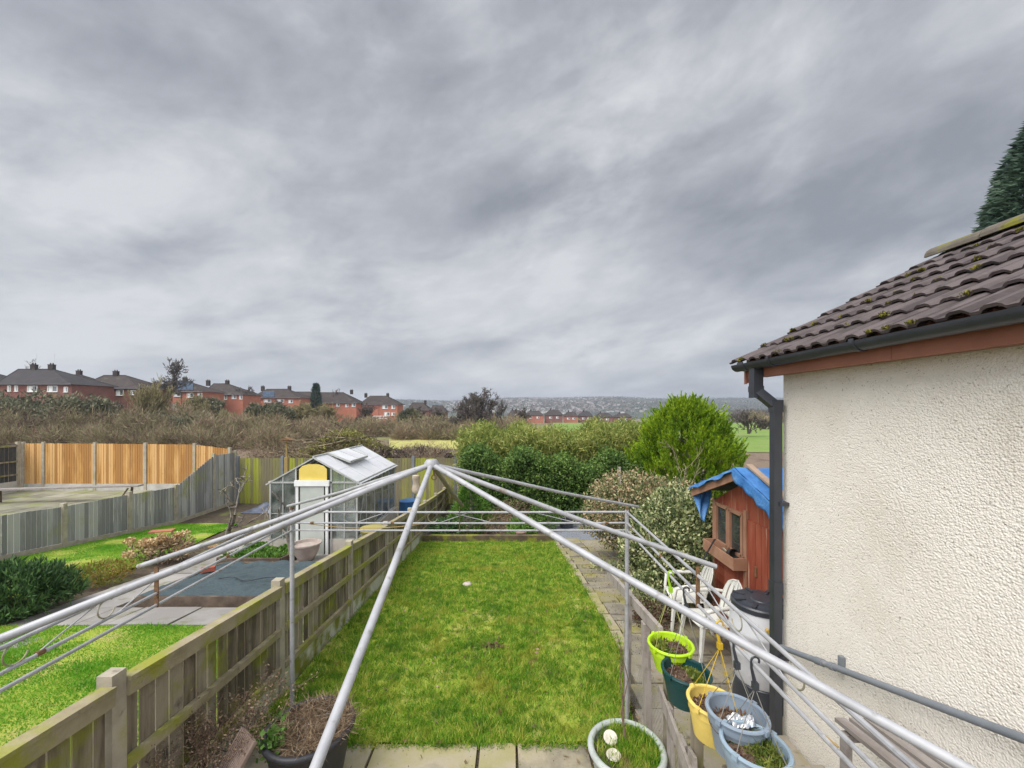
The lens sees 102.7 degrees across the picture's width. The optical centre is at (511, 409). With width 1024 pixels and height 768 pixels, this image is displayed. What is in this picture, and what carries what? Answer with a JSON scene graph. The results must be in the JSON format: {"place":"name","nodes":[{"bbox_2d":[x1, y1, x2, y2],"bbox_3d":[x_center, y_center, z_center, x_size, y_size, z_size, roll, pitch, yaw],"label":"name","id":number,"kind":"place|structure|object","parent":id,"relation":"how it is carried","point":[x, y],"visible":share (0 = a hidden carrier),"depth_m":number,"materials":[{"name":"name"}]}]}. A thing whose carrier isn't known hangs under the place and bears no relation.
{"place":"outdoors","nodes":[
{"label":"outdoors","id":0,"kind":"place"},
{"bbox_2d":[0,490,187,515],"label":"neighbour terrace","id":1,"kind":"structure","parent":0,"point":[22,501],"depth_m":15.30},
{"bbox_2d":[0,484,143,501],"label":"trestle plank","id":2,"kind":"object","parent":1,"relation":"on","point":[69,487],"visible":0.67,"depth_m":14.64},
{"bbox_2d":[21,442,231,490],"bbox_3d":[-15.858,2.475,16.848,8.585,2.290,0.112,0,0,0],"label":"garden fence","id":3,"kind":"object","parent":1,"relation":"on","point":[44,464],"visible":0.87,"depth_m":16.84,"materials":[{"name":"wood"}]},
{"bbox_2d":[0,622,205,767],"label":"neighbour lawn","id":4,"kind":"structure","parent":0,"point":[88,634],"depth_m":4.61,"materials":[{"name":"plant"}]},
{"bbox_2d":[1,523,236,601],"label":"neighbour back lawn","id":5,"kind":"structure","parent":0,"point":[83,561],"depth_m":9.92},
{"bbox_2d":[1,536,359,653],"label":"neighbour path","id":6,"kind":"structure","parent":0,"point":[196,616],"depth_m":6.20,"materials":[{"name":"concrete"}]},
{"bbox_2d":[295,538,321,561],"bbox_3d":[-4.620,3.184,9.200,0.640,0.390,0.640,0,0,0],"label":"garden urn","id":7,"kind":"object","parent":6,"relation":"on","point":[307,549],"visible":0.84,"depth_m":9.07,"materials":[{"name":"stone"}]},
{"bbox_2d":[399,498,414,515],"bbox_3d":[-3.350,3.354,13.200,0.580,0.950,0.580,0,0,0],"label":"rain barrel","id":8,"kind":"object","parent":6,"relation":"on","point":[405,504],"visible":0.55,"depth_m":12.96,"materials":[{"name":"blue plastic"}]},
{"bbox_2d":[0,503,711,767],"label":"garden soil","id":9,"kind":"structure","parent":0,"point":[222,515],"depth_m":11.76,"materials":[{"name":"soil"}]},
{"bbox_2d":[0,442,19,493],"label":"garden fence","id":10,"kind":"object","parent":9,"relation":"on","point":[9,465],"visible":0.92,"depth_m":16.44,"materials":[{"name":"wood"}]},
{"bbox_2d":[0,553,95,624],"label":"evergreen shrub","id":11,"kind":"object","parent":9,"relation":"on","point":[35,584],"visible":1,"depth_m":6.06,"materials":[{"name":"green plant"}]},
{"bbox_2d":[60,557,136,590],"bbox_3d":[-7.776,3.049,7.603,1.280,0.481,1.177,0,0,0],"label":"heather","id":12,"kind":"object","parent":9,"relation":"on","point":[103,565],"visible":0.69,"depth_m":7.64,"materials":[{"name":"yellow plant"}]},
{"bbox_2d":[0,450,236,560],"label":"garden fence","id":13,"kind":"object","parent":9,"relation":"on","point":[43,530],"visible":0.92,"depth_m":12.00,"materials":[{"name":"wood"}]},
{"bbox_2d":[121,529,217,565],"bbox_3d":[-7.609,3.086,9.182,1.870,0.768,1.376,0,0,-28],"label":"hydrangea","id":14,"kind":"object","parent":9,"relation":"on","point":[161,543],"visible":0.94,"depth_m":8.97,"materials":[{"name":"brown plant"}]},
{"bbox_2d":[0,483,448,767],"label":"garden fence","id":15,"kind":"object","parent":9,"relation":"on","point":[233,650],"visible":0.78,"depth_m":3.16,"materials":[{"name":"wood"}]},
{"bbox_2d":[134,560,315,606],"bbox_3d":[-4.550,3.148,7.447,2.800,0.413,1.995,0,0,0],"label":"raised bed","id":16,"kind":"object","parent":9,"relation":"on","point":[213,591],"visible":0.6,"depth_m":6.94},
{"bbox_2d":[137,661,320,767],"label":"climbing shrub","id":17,"kind":"object","parent":9,"relation":"on","point":[204,758],"visible":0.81,"depth_m":2.98,"materials":[{"name":"plant"}]},
{"bbox_2d":[218,464,263,539],"bbox_3d":[-7.839,2.622,11.459,1.149,2.085,1.088,0,0,20],"label":"fruit tree","id":18,"kind":"object","parent":9,"relation":"on","point":[231,523],"visible":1,"depth_m":11.44,"materials":[{"name":"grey plant"}]},
{"bbox_2d":[241,502,268,512],"bbox_3d":[-9.250,3.726,15.800,1.900,0.307,1.000,0,0,0],"label":"plastic sheeting","id":19,"kind":"object","parent":9,"relation":"on","point":[264,506],"visible":0.44,"depth_m":15.51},
{"bbox_2d":[216,537,296,564],"bbox_3d":[-5.625,3.302,9.522,1.452,0.505,1.657,0,0,0],"label":"vegetable bed","id":20,"kind":"object","parent":9,"relation":"on","point":[268,553],"visible":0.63,"depth_m":8.91,"materials":[{"name":"green plant"}]},
{"bbox_2d":[262,491,295,560],"bbox_3d":[-4.886,2.498,8.609,0.603,1.696,0.595,0,0,-35],"label":"young fruit tree","id":21,"kind":"object","parent":9,"relation":"on","point":[286,535],"visible":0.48,"depth_m":8.58,"materials":[{"name":"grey plant"}]},
{"bbox_2d":[280,437,294,472],"bbox_3d":[-8.750,2.490,15.900,0.500,2.820,0.300,0,0,0],"label":"bird table","id":22,"kind":"object","parent":9,"relation":"on","point":[286,458],"visible":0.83,"depth_m":15.85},
{"bbox_2d":[265,445,397,553],"bbox_3d":[-4.720,2.494,11.312,2.275,2.805,3.275,0,0,0],"label":"greenhouse","id":23,"kind":"object","parent":9,"relation":"on","point":[306,480],"visible":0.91,"depth_m":10.08,"materials":[{"name":"glass"}]},
{"bbox_2d":[300,486,323,553],"bbox_3d":[-4.740,2.637,9.720,0.560,1.620,0.030,0,0,0],"label":"door","id":24,"kind":"structure","parent":23,"relation":"in","point":[306,492],"depth_m":9.71,"materials":[{"name":"plastic"}]},
{"bbox_2d":[334,506,355,537],"bbox_3d":[-4.100,3.247,11.400,0.600,1.100,2.600,0,0,0],"label":"potting bench","id":25,"kind":"object","parent":9,"relation":"on","point":[341,518],"visible":0.13,"depth_m":10.18,"materials":[{"name":"white paint"}]},
{"bbox_2d":[236,456,456,503],"bbox_3d":[-6.875,3.071,17.051,9.158,2.283,0.114,0,0,0],"label":"garden fence","id":26,"kind":"object","parent":9,"relation":"on","point":[272,468],"visible":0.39,"depth_m":17.04,"materials":[{"name":"green wood"}]},
{"bbox_2d":[427,516,461,533],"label":"bed plant","id":27,"kind":"object","parent":9,"relation":"on","point":[445,527],"visible":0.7,"depth_m":11.54,"materials":[{"name":"green plant"}]},
{"bbox_2d":[446,480,495,533],"bbox_3d":[-1.278,2.964,12.304,1.385,1.778,1.556,0,0,-38],"label":"conifer","id":28,"kind":"object","parent":9,"relation":"on","point":[464,497],"visible":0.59,"depth_m":12.10,"materials":[{"name":"green plant"}]},
{"bbox_2d":[421,534,553,542],"bbox_3d":[-0.665,3.548,11.090,3.570,0.300,0.140,0,0,0],"label":"timber sleeper","id":29,"kind":"object","parent":9,"relation":"on","point":[481,537],"visible":0.43,"depth_m":11.02,"materials":[{"name":"wood"}]},
{"bbox_2d":[474,510,516,533],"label":"bed plant","id":30,"kind":"object","parent":9,"relation":"on","point":[494,527],"visible":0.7,"depth_m":12.10,"materials":[{"name":"grey plant"}]},
{"bbox_2d":[505,517,537,533],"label":"bed plant","id":31,"kind":"object","parent":9,"relation":"on","point":[518,526],"visible":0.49,"depth_m":11.71,"materials":[{"name":"green plant"}]},
{"bbox_2d":[527,501,563,528],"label":"bed plant","id":32,"kind":"object","parent":9,"relation":"on","point":[539,517],"visible":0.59,"depth_m":12.73,"materials":[{"name":"green plant"}]},
{"bbox_2d":[367,542,731,767],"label":"joint moss","id":33,"kind":"object","parent":9,"relation":"on","point":[619,651],"visible":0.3,"depth_m":5.41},
{"bbox_2d":[456,440,646,524],"bbox_3d":[1.395,2.614,14.457,6.782,3.024,1.933,0,0,0],"label":"laurel hedge","id":34,"kind":"object","parent":9,"relation":"on","point":[565,472],"visible":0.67,"depth_m":13.95,"materials":[{"name":"green plant"}]},
{"bbox_2d":[548,519,624,539],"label":"slate gravel","id":35,"kind":"structure","parent":9,"relation":"on","point":[579,535],"depth_m":12.22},
{"bbox_2d":[555,541,623,651],"bbox_3d":[1.305,3.267,8.106,0.192,0.704,6.225,0,0,-2],"label":"stone edging","id":36,"kind":"object","parent":9,"relation":"on","point":[613,624],"visible":0.65,"depth_m":6.48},
{"bbox_2d":[575,466,711,555],"bbox_3d":[2.993,2.357,9.201,3.156,2.138,2.073,0,0,0],"label":"variegated shrub","id":37,"kind":"object","parent":9,"relation":"on","point":[636,495],"visible":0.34,"depth_m":9.03,"materials":[{"name":"green plant"}]},
{"bbox_2d":[632,597,677,630],"bbox_3d":[1.979,2.874,5.744,0.619,0.389,0.732,0,0,0],"label":"dark leafed plant","id":38,"kind":"object","parent":9,"relation":"on","point":[636,617],"visible":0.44,"depth_m":5.71,"materials":[{"name":"red plant"}]},
{"bbox_2d":[599,479,713,595],"bbox_3d":[2.630,2.201,6.998,2.098,1.992,2.355,0,0,0],"label":"variegated shrub","id":39,"kind":"object","parent":9,"relation":"on","point":[659,516],"visible":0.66,"depth_m":6.58,"materials":[{"name":"green plant"}]},
{"bbox_2d":[607,572,726,767],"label":"picket fence","id":40,"kind":"object","parent":9,"relation":"on","point":[694,758],"visible":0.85,"depth_m":3.26,"materials":[{"name":"wood"}]},
{"bbox_2d":[623,390,749,515],"bbox_3d":[5.998,1.697,13.988,4.405,4.711,4.329,0,0,40],"label":"golden conifer","id":41,"kind":"object","parent":9,"relation":"on","point":[686,418],"visible":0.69,"depth_m":13.12,"materials":[{"name":"green plant"}]},
{"bbox_2d":[691,470,782,630],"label":"garden shed","id":42,"kind":"structure","parent":9,"relation":"on","point":[740,521],"depth_m":5.28,"materials":[{"name":"red wood"}]},
{"bbox_2d":[714,502,729,548],"bbox_3d":[2.930,1.605,5.705,0.045,0.575,0.355,0,0,0],"label":"window","id":43,"kind":"structure","parent":42,"relation":"in","point":[720,510],"depth_m":5.74,"materials":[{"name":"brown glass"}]},
{"bbox_2d":[688,467,782,529],"bbox_3d":[3.750,1.181,5.000,2.141,0.959,2.603,0,0,0],"label":"tarpaulin","id":44,"kind":"object","parent":42,"relation":"on","point":[750,482],"visible":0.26,"depth_m":4.86,"materials":[{"name":"plastic"}]},
{"bbox_2d":[746,464,782,498],"bbox_3d":[2.890,0.915,4.350,0.075,0.503,1.309,0,0,0],"label":"roof batten","id":45,"kind":"object","parent":44,"relation":"on","point":[758,473],"visible":0.36,"depth_m":4.78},
{"bbox_2d":[728,508,742,557],"bbox_3d":[2.930,1.605,5.350,0.045,0.575,0.345,0,0,0],"label":"window","id":46,"kind":"structure","parent":42,"relation":"in","point":[735,517],"depth_m":5.36,"materials":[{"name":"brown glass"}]},
{"bbox_2d":[747,520,782,597],"bbox_3d":[2.929,2.180,4.634,0.038,1.620,1.032,0,0,0],"label":"door","id":47,"kind":"structure","parent":42,"relation":"in","point":[757,535],"depth_m":4.88,"materials":[{"name":"red wood"}]},
{"bbox_2d":[729,213,1023,767],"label":"rendered house","id":48,"kind":"structure","parent":9,"relation":"on","point":[900,587],"depth_m":2.39,"materials":[{"name":"paint"}]},
{"bbox_2d":[20,448,782,499],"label":"bare field","id":49,"kind":"structure","parent":0,"point":[758,459],"depth_m":29.51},
{"bbox_2d":[0,440,457,471],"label":"dead weeds","id":50,"kind":"object","parent":49,"relation":"on","point":[276,450],"visible":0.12,"depth_m":28.95,"materials":[{"name":"plant"}]},
{"bbox_2d":[256,420,395,465],"bbox_3d":[-13.142,2.689,29.218,11.848,4.057,7.663,0,0,0],"label":"brush pile","id":51,"kind":"object","parent":49,"relation":"on","point":[321,444],"visible":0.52,"depth_m":28.11,"materials":[{"name":"plant"}]},
{"bbox_2d":[365,441,420,469],"bbox_3d":[-8.921,3.275,27.043,6.260,2.604,3.438,0,0,0],"label":"root heap","id":52,"kind":"object","parent":49,"relation":"on","point":[385,453],"visible":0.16,"depth_m":26.88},
{"bbox_2d":[394,443,454,459],"bbox_3d":[-6.290,3.532,31.978,7.739,2.013,3.393,0,0,0],"label":"root heap","id":53,"kind":"object","parent":49,"relation":"on","point":[419,448],"visible":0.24,"depth_m":31.50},
{"bbox_2d":[244,743,591,767],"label":"patio paving","id":54,"kind":"structure","parent":0,"point":[445,757],"depth_m":3.26,"materials":[{"name":"stone"}]},
{"bbox_2d":[219,727,256,767],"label":"decking board","id":55,"kind":"object","parent":54,"relation":"on","point":[239,760],"visible":0.93,"depth_m":2.83,"materials":[{"name":"wood"}]},
{"bbox_2d":[254,687,367,767],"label":"planter","id":56,"kind":"object","parent":54,"relation":"on","point":[293,741],"visible":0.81,"depth_m":2.94,"materials":[{"name":"grey plastic"}]},
{"bbox_2d":[587,632,669,767],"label":"planter","id":57,"kind":"object","parent":54,"relation":"on","point":[638,745],"visible":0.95,"depth_m":2.88,"materials":[{"name":"green plastic"}]},
{"bbox_2d":[603,729,617,745],"bbox_3d":[0.705,2.345,2.930,0.100,0.052,0.087,0,0,0],"label":"scallop shell","id":58,"kind":"object","parent":57,"relation":"in","point":[608,733],"visible":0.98,"depth_m":2.93},
{"bbox_2d":[389,439,457,448],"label":"dry field","id":59,"kind":"structure","parent":0,"point":[404,442],"depth_m":46.55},
{"bbox_2d":[248,539,633,751],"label":"lawn","id":60,"kind":"structure","parent":0,"point":[575,681],"depth_m":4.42,"materials":[{"name":"plant"}]},
{"bbox_2d":[0,459,976,767],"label":"gazebo frame","id":61,"kind":"object","parent":60,"relation":"on","point":[738,639],"visible":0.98,"depth_m":1.76,"materials":[{"name":"metal"}]},
{"bbox_2d":[647,570,694,673],"bbox_3d":[1.030,1.364,2.660,0.290,0.641,0.290,0,0,0],"label":"hanging pot","id":62,"kind":"object","parent":61,"relation":"hanging from","point":[660,643],"visible":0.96,"depth_m":2.65,"materials":[{"name":"plastic"}]},
{"bbox_2d":[661,586,712,711],"bbox_3d":[1.030,1.388,2.420,0.286,0.689,0.286,0,0,0],"label":"hanging pot","id":63,"kind":"object","parent":61,"relation":"hanging from","point":[679,678],"visible":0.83,"depth_m":2.40,"materials":[{"name":"plastic"}]},
{"bbox_2d":[686,620,743,748],"bbox_3d":[1.005,1.337,2.030,0.263,0.587,0.263,0,0,0],"label":"hanging pot","id":64,"kind":"object","parent":61,"relation":"hanging from","point":[696,694],"visible":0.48,"depth_m":2.02,"materials":[{"name":"plastic"}]},
{"bbox_2d":[705,643,770,758],"bbox_3d":[1.030,1.309,1.875,0.267,0.530,0.267,0,0,0],"label":"hanging pot","id":65,"kind":"object","parent":61,"relation":"hanging from","point":[720,705],"visible":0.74,"depth_m":1.87,"materials":[{"name":"plastic"}]},
{"bbox_2d":[725,712,758,729],"bbox_3d":[1.046,1.418,1.865,0.117,0.042,0.081,0,0,0],"label":"foil packet","id":66,"kind":"object","parent":65,"relation":"in","point":[749,722],"visible":0.88,"depth_m":1.86},
{"bbox_2d":[719,656,794,767],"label":"hanging pot","id":67,"kind":"object","parent":61,"relation":"hanging from","point":[774,751],"visible":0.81,"depth_m":1.72,"materials":[{"name":"plastic"}]},
{"bbox_2d":[260,543,729,767],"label":"fallen leaves","id":68,"kind":"object","parent":60,"relation":"on","point":[587,750],"visible":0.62,"depth_m":4.61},
{"bbox_2d":[261,419,735,502],"bbox_3d":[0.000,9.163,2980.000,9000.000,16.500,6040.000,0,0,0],"label":"ground","id":69,"kind":"structure","parent":0,"point":[380,438],"depth_m":63.90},
{"bbox_2d":[0,388,71,421],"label":"field bush","id":70,"kind":"object","parent":69,"relation":"on","point":[23,402],"visible":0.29,"depth_m":47.15,"materials":[{"name":"plant"}]},
{"bbox_2d":[0,354,118,406],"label":"brick house","id":71,"kind":"structure","parent":69,"relation":"on","point":[51,379],"depth_m":76.42,"materials":[{"name":"brick"}]},
{"bbox_2d":[29,391,126,427],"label":"field bush","id":72,"kind":"object","parent":69,"relation":"on","point":[97,403],"visible":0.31,"depth_m":46.05,"materials":[{"name":"plant"}]},
{"bbox_2d":[4,409,220,431],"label":"ivy scrub","id":73,"kind":"object","parent":69,"relation":"on","point":[183,420],"visible":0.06,"depth_m":45.41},
{"bbox_2d":[93,370,172,413],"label":"brick house","id":74,"kind":"structure","parent":69,"relation":"on","point":[124,383],"depth_m":86.51,"materials":[{"name":"brick"}]},
{"bbox_2d":[121,374,175,416],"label":"bush","id":75,"kind":"object","parent":69,"relation":"on","point":[151,401],"visible":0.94,"depth_m":49.67,"materials":[{"name":"plant"}]},
{"bbox_2d":[148,357,193,397],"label":"bare tree","id":76,"kind":"object","parent":69,"relation":"on","point":[175,367],"visible":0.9,"depth_m":91.61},
{"bbox_2d":[173,392,212,412],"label":"bush","id":77,"kind":"object","parent":69,"relation":"on","point":[198,403],"visible":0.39,"depth_m":62.85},
{"bbox_2d":[168,376,225,409],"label":"brick house","id":78,"kind":"structure","parent":69,"relation":"on","point":[200,390],"depth_m":106.28,"materials":[{"name":"brick"}]},
{"bbox_2d":[181,395,229,418],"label":"field bush","id":79,"kind":"object","parent":69,"relation":"on","point":[215,403],"visible":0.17,"depth_m":65.61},
{"bbox_2d":[206,379,262,416],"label":"brick house","id":80,"kind":"structure","parent":69,"relation":"on","point":[236,401],"depth_m":116.07,"materials":[{"name":"brick"}]},
{"bbox_2d":[241,401,286,420],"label":"field bush","id":81,"kind":"object","parent":69,"relation":"on","point":[265,409],"visible":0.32,"depth_m":61.24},
{"bbox_2d":[258,385,312,414],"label":"brick house","id":82,"kind":"structure","parent":69,"relation":"on","point":[289,396],"depth_m":130.76,"materials":[{"name":"brick"}]},
{"bbox_2d":[277,403,297,423],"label":"field bush","id":83,"kind":"object","parent":69,"relation":"on","point":[290,412],"visible":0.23,"depth_m":65.84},
{"bbox_2d":[290,400,313,419],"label":"bush","id":84,"kind":"object","parent":69,"relation":"on","point":[302,410],"visible":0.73,"depth_m":73.27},
{"bbox_2d":[310,382,322,414],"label":"dark conifer","id":85,"kind":"object","parent":69,"relation":"on","point":[316,395],"visible":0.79,"depth_m":137.10,"materials":[{"name":"green plant"}]},
{"bbox_2d":[307,402,343,422],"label":"bush","id":86,"kind":"object","parent":69,"relation":"on","point":[328,410],"visible":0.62,"depth_m":71.31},
{"bbox_2d":[318,389,361,420],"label":"brick house","id":87,"kind":"structure","parent":69,"relation":"on","point":[345,402],"depth_m":145.21,"materials":[{"name":"brick"}]},
{"bbox_2d":[354,402,376,419],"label":"bare tree","id":88,"kind":"object","parent":69,"relation":"on","point":[368,409],"visible":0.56,"depth_m":79.82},
{"bbox_2d":[361,393,404,422],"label":"brick house","id":89,"kind":"structure","parent":69,"relation":"on","point":[385,405],"depth_m":150.00,"materials":[{"name":"brick"}]},
{"bbox_2d":[0,397,782,451],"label":"bramble scrub","id":90,"kind":"object","parent":69,"relation":"on","point":[130,426],"visible":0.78,"depth_m":40.96,"materials":[{"name":"plant"}]},
{"bbox_2d":[394,408,423,423],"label":"field bush","id":91,"kind":"object","parent":69,"relation":"on","point":[405,413],"visible":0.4,"depth_m":75.10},
{"bbox_2d":[409,396,432,416],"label":"brick house","id":92,"kind":"structure","parent":69,"relation":"on","point":[426,408],"depth_m":173.76,"materials":[{"name":"brick"}]},
{"bbox_2d":[446,387,502,427],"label":"bare tree","id":93,"kind":"object","parent":69,"relation":"on","point":[478,410],"visible":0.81,"depth_m":61.20,"materials":[{"name":"plant"}]},
{"bbox_2d":[525,410,543,422],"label":"brick house","id":94,"kind":"structure","parent":69,"relation":"on","point":[536,416],"depth_m":270.00,"materials":[{"name":"brick"}]},
{"bbox_2d":[450,414,643,507],"bbox_3d":[1.621,2.196,17.271,8.409,4.097,4.149,0,0,0],"label":"bamboo clump","id":95,"kind":"object","parent":69,"relation":"on","point":[590,439],"visible":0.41,"depth_m":16.26,"materials":[{"name":"green plant"}]},
{"bbox_2d":[544,409,562,422],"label":"brick house","id":96,"kind":"structure","parent":69,"relation":"on","point":[555,416],"depth_m":275.00,"materials":[{"name":"brick"}]},
{"bbox_2d":[563,411,577,422],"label":"brick house","id":97,"kind":"structure","parent":69,"relation":"on","point":[570,417],"depth_m":285.00,"materials":[{"name":"brick"}]},
{"bbox_2d":[718,408,782,422],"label":"valley wood","id":98,"kind":"object","parent":69,"relation":"on","point":[752,409],"visible":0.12,"depth_m":302.18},
{"bbox_2d":[971,121,1023,232],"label":"tall cypress","id":99,"kind":"object","parent":69,"relation":"on","point":[1006,190],"visible":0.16,"depth_m":13.94,"materials":[{"name":"green plant"}]},
{"bbox_2d":[0,0,1023,400],"label":"sky","id":100,"kind":"structure","parent":0,"point":[447,200],"materials":[{"name":"grey"}]},
{"bbox_2d":[403,398,767,418],"bbox_3d":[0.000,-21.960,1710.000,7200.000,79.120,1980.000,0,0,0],"label":"hills","id":101,"kind":"structure","parent":0,"point":[637,414],"depth_m":1182.89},
{"bbox_2d":[403,397,653,413],"bbox_3d":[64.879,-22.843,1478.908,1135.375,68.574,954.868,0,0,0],"label":"distant town","id":102,"kind":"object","parent":101,"relation":"on","point":[542,412],"visible":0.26,"depth_m":1283.76},
{"bbox_2d":[403,396,646,411],"bbox_3d":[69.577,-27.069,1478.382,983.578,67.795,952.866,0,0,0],"label":"distant town roofs","id":103,"kind":"structure","parent":102,"relation":"on","point":[573,407],"depth_m":1301.39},
{"bbox_2d":[395,396,782,413],"bbox_3d":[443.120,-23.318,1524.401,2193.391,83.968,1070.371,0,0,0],"label":"distant woods","id":104,"kind":"object","parent":101,"relation":"on","point":[642,399],"visible":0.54,"depth_m":1411.81,"materials":[{"name":"plant"}]},
{"bbox_2d":[553,423,782,451],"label":"meadow","id":105,"kind":"structure","parent":0,"point":[759,441],"depth_m":60.78,"materials":[{"name":"green plant"}]},
{"bbox_2d":[729,410,765,433],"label":"bare tree","id":106,"kind":"object","parent":105,"relation":"on","point":[744,420],"visible":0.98,"depth_m":57.42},
{"bbox_2d":[561,538,824,767],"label":"garden path","id":107,"kind":"structure","parent":0,"point":[713,758],"depth_m":4.96,"materials":[{"name":"stone"}]},
{"bbox_2d":[629,569,701,620],"bbox_3d":[2.350,2.790,6.301,1.110,0.644,1.260,0,0,23],"label":"ground cover shrub","id":108,"kind":"object","parent":107,"relation":"on","point":[658,579],"visible":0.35,"depth_m":6.21,"materials":[{"name":"green plant"}]},
{"bbox_2d":[663,565,713,634],"bbox_3d":[2.465,2.579,5.715,0.633,0.877,0.576,0,0,7],"label":"plastic chair","id":109,"kind":"object","parent":107,"relation":"on","point":[706,573],"visible":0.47,"depth_m":5.64,"materials":[{"name":"plastic"}]},
{"bbox_2d":[679,579,742,662],"bbox_3d":[2.419,2.496,4.928,0.645,0.877,0.578,0,0,0],"label":"plastic chair","id":110,"kind":"object","parent":107,"relation":"on","point":[734,585],"visible":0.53,"depth_m":4.99,"materials":[{"name":"plastic"}]},
{"bbox_2d":[728,587,782,715],"bbox_3d":[2.420,2.347,3.973,0.563,1.028,0.578,0,0,0],"label":"water butt","id":111,"kind":"object","parent":107,"relation":"on","point":[752,604],"visible":0.48,"depth_m":3.84,"materials":[{"name":"grey plastic"}]},
{"bbox_2d":[834,717,951,767],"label":"wooden trestle","id":112,"kind":"object","parent":107,"relation":"on","point":[854,731],"visible":0.48,"depth_m":2.19,"materials":[{"name":"wood"}]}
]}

